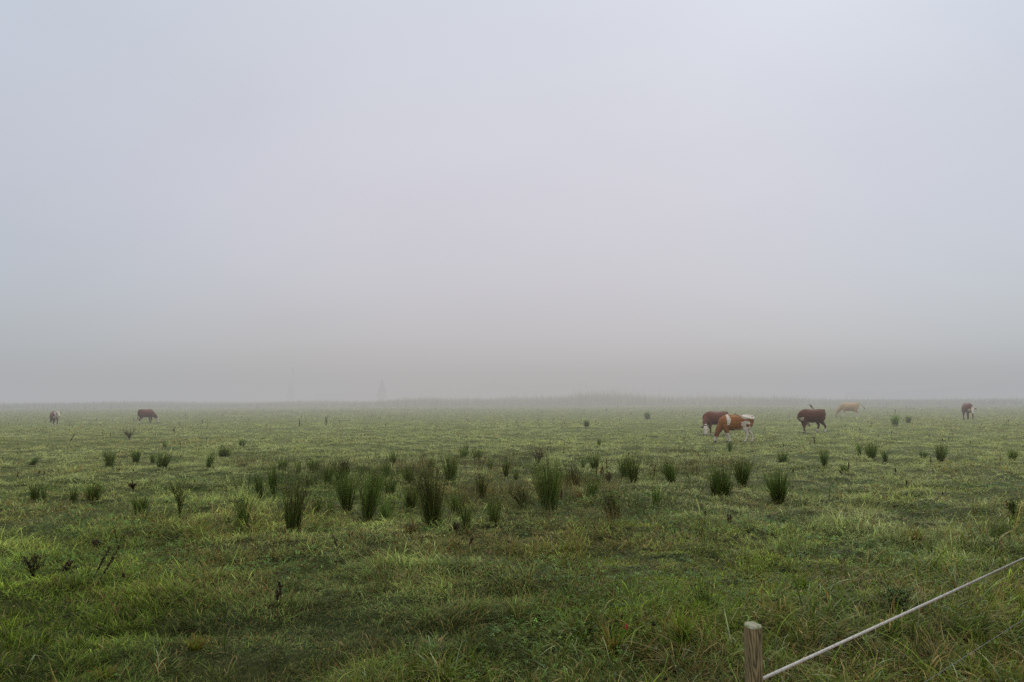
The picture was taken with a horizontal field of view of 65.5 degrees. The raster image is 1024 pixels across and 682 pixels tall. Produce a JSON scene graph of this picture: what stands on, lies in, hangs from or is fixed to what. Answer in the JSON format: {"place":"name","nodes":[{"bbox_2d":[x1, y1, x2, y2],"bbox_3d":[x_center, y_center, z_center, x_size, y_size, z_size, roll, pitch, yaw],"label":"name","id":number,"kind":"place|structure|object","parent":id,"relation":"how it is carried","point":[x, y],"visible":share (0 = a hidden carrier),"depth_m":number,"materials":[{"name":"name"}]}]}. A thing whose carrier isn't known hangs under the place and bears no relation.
{"place":"outdoors","nodes":[
{"label":"outdoors","id":0,"kind":"place"},
{"bbox_2d":[0,395,1023,681],"bbox_3d":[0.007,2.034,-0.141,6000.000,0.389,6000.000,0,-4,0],"label":"ground","id":1,"kind":"structure","parent":0,"point":[268,627],"depth_m":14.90,"materials":[{"name":"plant"}]},
{"bbox_2d":[25,457,37,465],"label":"rush clump","id":2,"kind":"object","parent":1,"relation":"on","point":[33,462],"visible":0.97,"depth_m":24.48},
{"bbox_2d":[18,551,47,577],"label":"bushy weed","id":3,"kind":"object","parent":1,"relation":"on","point":[32,565],"visible":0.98,"depth_m":9.01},
{"bbox_2d":[26,480,45,499],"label":"rush clump","id":4,"kind":"object","parent":1,"relation":"on","point":[33,492],"visible":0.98,"depth_m":15.94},
{"bbox_2d":[38,482,48,499],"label":"rush clump","id":5,"kind":"object","parent":1,"relation":"on","point":[43,495],"visible":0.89,"depth_m":15.92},
{"bbox_2d":[50,411,60,424],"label":"cow","id":6,"kind":"object","parent":1,"relation":"on","point":[54,415],"visible":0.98,"depth_m":57.93},
{"bbox_2d":[61,560,72,573],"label":"dock stalk","id":7,"kind":"object","parent":1,"relation":"on","point":[68,564],"visible":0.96,"depth_m":9.05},
{"bbox_2d":[68,484,80,501],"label":"rush clump","id":8,"kind":"object","parent":1,"relation":"on","point":[73,498],"visible":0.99,"depth_m":15.43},
{"bbox_2d":[78,478,110,500],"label":"rush clump","id":9,"kind":"object","parent":1,"relation":"on","point":[95,491],"visible":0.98,"depth_m":15.28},
{"bbox_2d":[86,538,107,547],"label":"bushy weed","id":10,"kind":"object","parent":1,"relation":"on","point":[95,541],"visible":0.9,"depth_m":10.89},
{"bbox_2d":[90,545,110,584],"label":"dock stalk","id":11,"kind":"object","parent":1,"relation":"on","point":[102,561],"visible":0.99,"depth_m":8.61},
{"bbox_2d":[83,658,119,681],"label":"grass tussock","id":12,"kind":"object","parent":1,"relation":"on","point":[105,676],"depth_m":5.79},
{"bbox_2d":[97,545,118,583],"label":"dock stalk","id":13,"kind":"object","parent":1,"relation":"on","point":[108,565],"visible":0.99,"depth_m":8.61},
{"bbox_2d":[99,448,120,466],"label":"rush clump","id":14,"kind":"object","parent":1,"relation":"on","point":[109,460],"visible":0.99,"depth_m":22.32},
{"bbox_2d":[122,429,134,439],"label":"bushy weed","id":15,"kind":"object","parent":1,"relation":"on","point":[128,435],"visible":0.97,"depth_m":38.45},
{"bbox_2d":[128,482,137,489],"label":"bushy weed","id":16,"kind":"object","parent":1,"relation":"on","point":[132,485],"visible":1,"depth_m":16.79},
{"bbox_2d":[129,448,142,462],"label":"rush clump","id":17,"kind":"object","parent":1,"relation":"on","point":[136,457],"visible":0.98,"depth_m":23.90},
{"bbox_2d":[125,493,154,514],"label":"rush clump","id":18,"kind":"object","parent":1,"relation":"on","point":[142,503],"visible":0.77,"depth_m":13.46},
{"bbox_2d":[137,409,158,422],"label":"cow","id":19,"kind":"object","parent":1,"relation":"on","point":[143,413],"visible":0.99,"depth_m":61.53},
{"bbox_2d":[147,453,157,462],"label":"rush clump","id":20,"kind":"object","parent":1,"relation":"on","point":[152,458],"visible":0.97,"depth_m":23.71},
{"bbox_2d":[155,450,174,467],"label":"rush clump","id":21,"kind":"object","parent":1,"relation":"on","point":[165,462],"visible":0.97,"depth_m":21.77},
{"bbox_2d":[167,475,191,517],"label":"bushy weed","id":22,"kind":"object","parent":1,"relation":"on","point":[179,502],"visible":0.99,"depth_m":13.17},
{"bbox_2d":[179,633,210,652],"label":"grass tussock","id":23,"kind":"object","parent":1,"relation":"on","point":[199,644],"depth_m":6.39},
{"bbox_2d":[205,449,216,468],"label":"rush clump","id":24,"kind":"object","parent":1,"relation":"on","point":[209,460],"visible":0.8,"depth_m":22.42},
{"bbox_2d":[216,444,232,456],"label":"rush clump","id":25,"kind":"object","parent":1,"relation":"on","point":[219,452],"visible":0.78,"depth_m":27.08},
{"bbox_2d":[231,495,254,526],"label":"rush clump","id":26,"kind":"object","parent":1,"relation":"on","point":[240,511],"visible":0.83,"depth_m":12.24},
{"bbox_2d":[252,471,264,498],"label":"rush clump","id":27,"kind":"object","parent":1,"relation":"on","point":[260,488],"visible":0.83,"depth_m":15.80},
{"bbox_2d":[265,461,285,493],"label":"rush clump","id":28,"kind":"object","parent":1,"relation":"on","point":[272,470],"visible":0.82,"depth_m":16.36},
{"bbox_2d":[275,581,281,606],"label":"dock stalk","id":29,"kind":"object","parent":1,"relation":"on","point":[279,592],"visible":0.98,"depth_m":7.63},
{"bbox_2d":[275,458,290,468],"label":"rush clump","id":30,"kind":"object","parent":1,"relation":"on","point":[282,463],"visible":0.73,"depth_m":22.36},
{"bbox_2d":[268,473,319,533],"bbox_3d":[-3.317,2.392,11.882,0.941,0.938,0.729,-1,-4,18],"label":"rush clump","id":31,"kind":"object","parent":1,"relation":"on","point":[292,517],"visible":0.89,"depth_m":11.84,"materials":[{"name":"plant"}]},
{"bbox_2d":[294,461,301,472],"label":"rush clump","id":32,"kind":"object","parent":1,"relation":"on","point":[296,466],"visible":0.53,"depth_m":20.56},
{"bbox_2d":[305,475,312,489],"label":"rush clump","id":33,"kind":"object","parent":1,"relation":"on","point":[306,482],"visible":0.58,"depth_m":17.34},
{"bbox_2d":[305,455,323,472],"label":"rush clump","id":34,"kind":"object","parent":1,"relation":"on","point":[316,463],"visible":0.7,"depth_m":20.98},
{"bbox_2d":[309,495,327,511],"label":"rush clump","id":35,"kind":"object","parent":1,"relation":"on","point":[317,503],"visible":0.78,"depth_m":13.91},
{"bbox_2d":[318,462,337,483],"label":"rush clump","id":36,"kind":"object","parent":1,"relation":"on","point":[328,473],"visible":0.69,"depth_m":18.73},
{"bbox_2d":[326,497,335,511],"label":"rush clump","id":37,"kind":"object","parent":1,"relation":"on","point":[330,505],"visible":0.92,"depth_m":13.90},
{"bbox_2d":[320,466,361,512],"bbox_3d":[-2.926,2.580,13.971,0.845,0.842,0.862,0,-4,0],"label":"rush clump","id":38,"kind":"object","parent":1,"relation":"on","point":[345,493],"visible":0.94,"depth_m":13.90,"materials":[{"name":"plant"}]},
{"bbox_2d":[332,457,351,481],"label":"rush clump","id":39,"kind":"object","parent":1,"relation":"on","point":[341,467],"visible":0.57,"depth_m":19.05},
{"bbox_2d":[355,463,392,518],"bbox_3d":[-2.359,2.483,13.347,0.919,0.978,0.756,3,-5,-37],"label":"rush clump","id":40,"kind":"object","parent":1,"relation":"on","point":[368,501],"visible":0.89,"depth_m":13.31,"materials":[{"name":"plant"}]},
{"bbox_2d":[368,471,387,486],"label":"rush clump","id":41,"kind":"object","parent":1,"relation":"on","point":[378,477],"visible":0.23,"depth_m":17.62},
{"bbox_2d":[376,380,388,400],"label":"misty tree","id":42,"kind":"object","parent":1,"relation":"on","point":[382,395],"visible":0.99,"depth_m":308.69,"materials":[{"name":"grey plant"}]},
{"bbox_2d":[377,459,390,475],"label":"rush clump","id":43,"kind":"object","parent":1,"relation":"on","point":[386,467],"visible":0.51,"depth_m":19.63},
{"bbox_2d":[375,494,401,521],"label":"rush clump","id":44,"kind":"object","parent":1,"relation":"on","point":[385,514],"visible":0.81,"depth_m":13.12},
{"bbox_2d":[380,475,398,493],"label":"rush clump","id":45,"kind":"object","parent":1,"relation":"on","point":[391,486],"visible":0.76,"depth_m":16.44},
{"bbox_2d":[385,449,399,462],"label":"rush clump","id":46,"kind":"object","parent":1,"relation":"on","point":[394,457],"visible":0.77,"depth_m":24.03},
{"bbox_2d":[398,463,415,482],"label":"rush clump","id":47,"kind":"object","parent":1,"relation":"on","point":[407,475],"visible":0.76,"depth_m":18.45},
{"bbox_2d":[398,479,422,507],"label":"rush clump","id":48,"kind":"object","parent":1,"relation":"on","point":[409,501],"visible":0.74,"depth_m":14.27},
{"bbox_2d":[399,518,425,532],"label":"grass tussock","id":49,"kind":"object","parent":1,"relation":"on","point":[411,528],"depth_m":11.68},
{"bbox_2d":[405,455,454,525],"bbox_3d":[-1.233,2.276,12.259,0.980,1.074,1.064,0,-4,0],"label":"rush clump","id":50,"kind":"object","parent":1,"relation":"on","point":[430,501],"visible":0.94,"depth_m":12.16,"materials":[{"name":"plant"}]},
{"bbox_2d":[424,456,439,467],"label":"rush clump","id":51,"kind":"object","parent":1,"relation":"on","point":[431,462],"visible":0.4,"depth_m":21.93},
{"bbox_2d":[413,629,454,652],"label":"grass tussock","id":52,"kind":"object","parent":1,"relation":"on","point":[436,637],"depth_m":6.39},
{"bbox_2d":[408,650,470,681],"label":"grass tussock","id":53,"kind":"object","parent":1,"relation":"on","point":[441,666],"depth_m":5.82,"materials":[{"name":"plant"}]},
{"bbox_2d":[433,533,464,550],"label":"grass tussock","id":54,"kind":"object","parent":1,"relation":"on","point":[456,545],"depth_m":10.69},
{"bbox_2d":[438,452,462,481],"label":"rush clump","id":55,"kind":"object","parent":1,"relation":"on","point":[453,464],"visible":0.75,"depth_m":18.83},
{"bbox_2d":[442,487,469,517],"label":"rush clump","id":56,"kind":"object","parent":1,"relation":"on","point":[455,500],"visible":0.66,"depth_m":13.24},
{"bbox_2d":[452,519,459,534],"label":"bushy weed","id":57,"kind":"object","parent":1,"relation":"on","point":[455,527],"visible":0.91,"depth_m":11.64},
{"bbox_2d":[458,447,468,456],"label":"rush clump","id":58,"kind":"object","parent":1,"relation":"on","point":[464,453],"visible":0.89,"depth_m":26.38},
{"bbox_2d":[454,501,478,528],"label":"rush clump","id":59,"kind":"object","parent":1,"relation":"on","point":[465,520],"visible":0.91,"depth_m":12.06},
{"bbox_2d":[469,448,482,459],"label":"rush clump","id":60,"kind":"object","parent":1,"relation":"on","point":[478,453],"visible":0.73,"depth_m":24.94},
{"bbox_2d":[475,470,489,497],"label":"rush clump","id":61,"kind":"object","parent":1,"relation":"on","point":[481,486],"visible":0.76,"depth_m":15.33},
{"bbox_2d":[197,438,770,546],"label":"rank grass","id":62,"kind":"structure","parent":1,"relation":"on","point":[314,480],"depth_m":16.63,"materials":[{"name":"plant"}]},
{"bbox_2d":[486,458,495,469],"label":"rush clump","id":63,"kind":"object","parent":1,"relation":"on","point":[490,462],"visible":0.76,"depth_m":21.37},
{"bbox_2d":[481,489,510,523],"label":"rush clump","id":64,"kind":"object","parent":1,"relation":"on","point":[494,515],"visible":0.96,"depth_m":12.40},
{"bbox_2d":[500,457,510,476],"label":"rush clump","id":65,"kind":"object","parent":1,"relation":"on","point":[507,469],"visible":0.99,"depth_m":19.45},
{"bbox_2d":[0,402,1023,430],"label":"meadow grass","id":66,"kind":"structure","parent":1,"relation":"on","point":[434,415],"depth_m":82.43,"materials":[{"name":"plant"}]},
{"bbox_2d":[510,467,520,479],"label":"rush clump","id":67,"kind":"object","parent":1,"relation":"on","point":[516,475],"visible":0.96,"depth_m":18.41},
{"bbox_2d":[507,483,533,508],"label":"bushy weed","id":68,"kind":"object","parent":1,"relation":"on","point":[521,493],"visible":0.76,"depth_m":14.28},
{"bbox_2d":[312,381,750,399],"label":"treeline","id":69,"kind":"object","parent":1,"relation":"on","point":[486,390],"visible":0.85,"depth_m":434.46,"materials":[{"name":"grey plant"}]},
{"bbox_2d":[528,445,551,462],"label":"bushy weed","id":70,"kind":"object","parent":1,"relation":"on","point":[539,457],"visible":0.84,"depth_m":23.33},
{"bbox_2d":[526,451,567,511],"bbox_3d":[0.603,2.449,14.063,0.995,1.100,0.993,1,-4,-21],"label":"rush clump","id":71,"kind":"object","parent":1,"relation":"on","point":[553,492],"visible":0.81,"depth_m":13.97,"materials":[{"name":"plant"}]},
{"bbox_2d":[560,463,582,487],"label":"rush clump","id":72,"kind":"object","parent":1,"relation":"on","point":[567,476],"visible":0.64,"depth_m":17.19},
{"bbox_2d":[571,488,587,498],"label":"grass tussock","id":73,"kind":"object","parent":1,"relation":"on","point":[580,496],"depth_m":15.38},
{"bbox_2d":[584,474,601,498],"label":"rush clump","id":74,"kind":"object","parent":1,"relation":"on","point":[590,489],"visible":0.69,"depth_m":15.42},
{"bbox_2d":[586,450,601,469],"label":"rush clump","id":75,"kind":"object","parent":1,"relation":"on","point":[594,462],"visible":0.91,"depth_m":21.13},
{"bbox_2d":[602,470,614,482],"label":"bushy weed","id":76,"kind":"object","parent":1,"relation":"on","point":[608,476],"visible":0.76,"depth_m":18.32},
{"bbox_2d":[597,484,625,519],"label":"rush clump","id":77,"kind":"object","parent":1,"relation":"on","point":[613,502],"visible":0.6,"depth_m":12.82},
{"bbox_2d":[587,620,637,657],"bbox_3d":[0.808,2.342,6.240,0.413,0.274,0.466,-1,-4,13],"label":"grass tussock","id":78,"kind":"object","parent":1,"relation":"on","point":[610,645],"depth_m":6.26,"materials":[{"name":"plant"}]},
{"bbox_2d":[615,454,631,477],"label":"rush clump","id":79,"kind":"object","parent":1,"relation":"on","point":[624,470],"visible":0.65,"depth_m":19.81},
{"bbox_2d":[621,451,648,482],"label":"rush clump","id":80,"kind":"object","parent":1,"relation":"on","point":[631,472],"visible":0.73,"depth_m":18.39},
{"bbox_2d":[651,485,666,505],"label":"rush clump","id":81,"kind":"object","parent":1,"relation":"on","point":[655,496],"visible":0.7,"depth_m":14.46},
{"bbox_2d":[657,458,681,481],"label":"rush clump","id":82,"kind":"object","parent":1,"relation":"on","point":[669,475],"visible":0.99,"depth_m":18.25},
{"bbox_2d":[639,637,707,675],"bbox_3d":[1.209,2.341,5.941,0.479,0.203,0.506,4,-6,-45],"label":"grass tussock","id":83,"kind":"object","parent":1,"relation":"on","point":[675,662],"depth_m":5.95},
{"bbox_2d":[662,602,705,642],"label":"grass tussock","id":84,"kind":"object","parent":1,"relation":"on","point":[683,632],"depth_m":6.26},
{"bbox_2d":[679,574,723,608],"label":"grass clump","id":85,"kind":"object","parent":1,"relation":"on","point":[703,599],"visible":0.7,"depth_m":7.18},
{"bbox_2d":[700,411,728,435],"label":"cow","id":86,"kind":"object","parent":1,"relation":"on","point":[710,418],"visible":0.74,"depth_m":41.43},
{"bbox_2d":[705,471,727,498],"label":"rush clump","id":87,"kind":"object","parent":1,"relation":"on","point":[713,490],"visible":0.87,"depth_m":15.89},
{"bbox_2d":[706,459,737,496],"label":"rush clump","id":88,"kind":"object","parent":1,"relation":"on","point":[726,486],"visible":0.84,"depth_m":16.01,"materials":[{"name":"plant"}]},
{"bbox_2d":[726,440,734,451],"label":"rush clump","id":89,"kind":"object","parent":1,"relation":"on","point":[729,445],"visible":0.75,"depth_m":28.12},
{"bbox_2d":[713,413,754,442],"bbox_3d":[9.700,3.787,34.787,1.764,1.328,0.697,-1,-4,8],"label":"cow","id":90,"kind":"object","parent":1,"relation":"on","point":[734,422],"visible":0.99,"depth_m":34.65},
{"bbox_2d":[726,543,753,557],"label":"grass tussock","id":91,"kind":"object","parent":1,"relation":"on","point":[739,552],"depth_m":9.98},
{"bbox_2d":[729,456,757,484],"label":"rush clump","id":92,"kind":"object","parent":1,"relation":"on","point":[742,476],"visible":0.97,"depth_m":17.97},
{"bbox_2d":[744,621,762,681],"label":"wooden post","id":93,"kind":"object","parent":1,"relation":"on","point":[753,653],"visible":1,"depth_m":3.33,"materials":[{"name":"brown wood"}]},
{"bbox_2d":[763,557,1023,679],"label":"fence tape","id":94,"kind":"object","parent":93,"relation":"attached to","point":[855,635],"visible":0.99,"depth_m":4.24,"materials":[{"name":"plastic"}]},
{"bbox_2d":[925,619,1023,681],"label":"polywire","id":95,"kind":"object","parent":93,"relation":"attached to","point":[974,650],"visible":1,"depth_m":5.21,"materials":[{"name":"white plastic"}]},
{"bbox_2d":[755,462,793,504],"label":"rush clump","id":96,"kind":"object","parent":1,"relation":"on","point":[779,491],"visible":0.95,"depth_m":15.26,"materials":[{"name":"plant"}]},
{"bbox_2d":[754,596,804,616],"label":"grass tussock","id":97,"kind":"object","parent":1,"relation":"on","point":[774,611],"depth_m":7.17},
{"bbox_2d":[775,451,789,462],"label":"rush clump","id":98,"kind":"object","parent":1,"relation":"on","point":[783,458],"visible":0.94,"depth_m":23.67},
{"bbox_2d":[783,571,814,589],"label":"grass tussock","id":99,"kind":"object","parent":1,"relation":"on","point":[805,581],"depth_m":8.33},
{"bbox_2d":[797,404,825,432],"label":"cow","id":100,"kind":"object","parent":1,"relation":"on","point":[805,417],"visible":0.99,"depth_m":42.34},
{"bbox_2d":[816,447,830,466],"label":"rush clump","id":101,"kind":"object","parent":1,"relation":"on","point":[824,459],"visible":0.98,"depth_m":22.58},
{"bbox_2d":[836,463,848,471],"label":"rush clump","id":102,"kind":"object","parent":1,"relation":"on","point":[843,468],"visible":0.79,"depth_m":21.07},
{"bbox_2d":[835,403,864,416],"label":"cow","id":103,"kind":"object","parent":1,"relation":"on","point":[844,407],"visible":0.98,"depth_m":71.66},
{"bbox_2d":[856,442,861,455],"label":"rush clump","id":104,"kind":"object","parent":1,"relation":"on","point":[859,450],"visible":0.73,"depth_m":26.59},
{"bbox_2d":[860,439,880,457],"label":"rush clump","id":105,"kind":"object","parent":1,"relation":"on","point":[873,449],"visible":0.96,"depth_m":24.94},
{"bbox_2d":[879,450,889,461],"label":"rush clump","id":106,"kind":"object","parent":1,"relation":"on","point":[885,457],"visible":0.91,"depth_m":24.00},
{"bbox_2d":[889,413,900,425],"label":"rush clump","id":107,"kind":"object","parent":1,"relation":"on","point":[894,421],"visible":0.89,"depth_m":50.44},
{"bbox_2d":[879,582,914,607],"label":"bushy weed","id":108,"kind":"object","parent":1,"relation":"on","point":[900,593],"visible":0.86,"depth_m":7.49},
{"bbox_2d":[899,520,936,540],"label":"grass tussock","id":109,"kind":"object","parent":1,"relation":"on","point":[913,537],"depth_m":11.11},
{"bbox_2d":[843,379,1023,398],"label":"treeline","id":110,"kind":"object","parent":1,"relation":"on","point":[1007,389],"visible":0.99,"depth_m":373.99,"materials":[{"name":"grey plant"}]},
{"bbox_2d":[932,443,948,461],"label":"rush clump","id":111,"kind":"object","parent":1,"relation":"on","point":[941,456],"visible":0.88,"depth_m":23.83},
{"bbox_2d":[961,403,975,419],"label":"cow","id":112,"kind":"object","parent":1,"relation":"on","point":[967,408],"visible":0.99,"depth_m":61.96},
{"bbox_2d":[937,643,1013,678],"bbox_3d":[3.431,2.372,5.882,0.541,0.224,0.546,2,-5,-32],"label":"grass tussock","id":113,"kind":"object","parent":1,"relation":"on","point":[1000,669],"depth_m":5.90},
{"bbox_2d":[971,537,1016,555],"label":"grass tussock","id":114,"kind":"object","parent":1,"relation":"on","point":[990,545],"depth_m":10.28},
{"bbox_2d":[979,513,1015,537],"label":"grass clump","id":115,"kind":"object","parent":1,"relation":"on","point":[1003,530],"visible":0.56,"depth_m":11.12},
{"bbox_2d":[998,495,1023,514],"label":"bushy weed","id":116,"kind":"object","parent":1,"relation":"on","point":[1013,507],"visible":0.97,"depth_m":12.49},
{"bbox_2d":[1005,449,1019,459],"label":"rush clump","id":117,"kind":"object","parent":1,"relation":"on","point":[1014,457],"visible":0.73,"depth_m":23.96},
{"bbox_2d":[0,386,1023,408],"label":"tall grass","id":118,"kind":"structure","parent":0,"point":[579,399],"depth_m":155.85,"materials":[{"name":"plant"}]},
{"bbox_2d":[0,0,1023,397],"label":"sky","id":119,"kind":"structure","parent":0,"point":[199,198],"materials":[{"name":"grey"}]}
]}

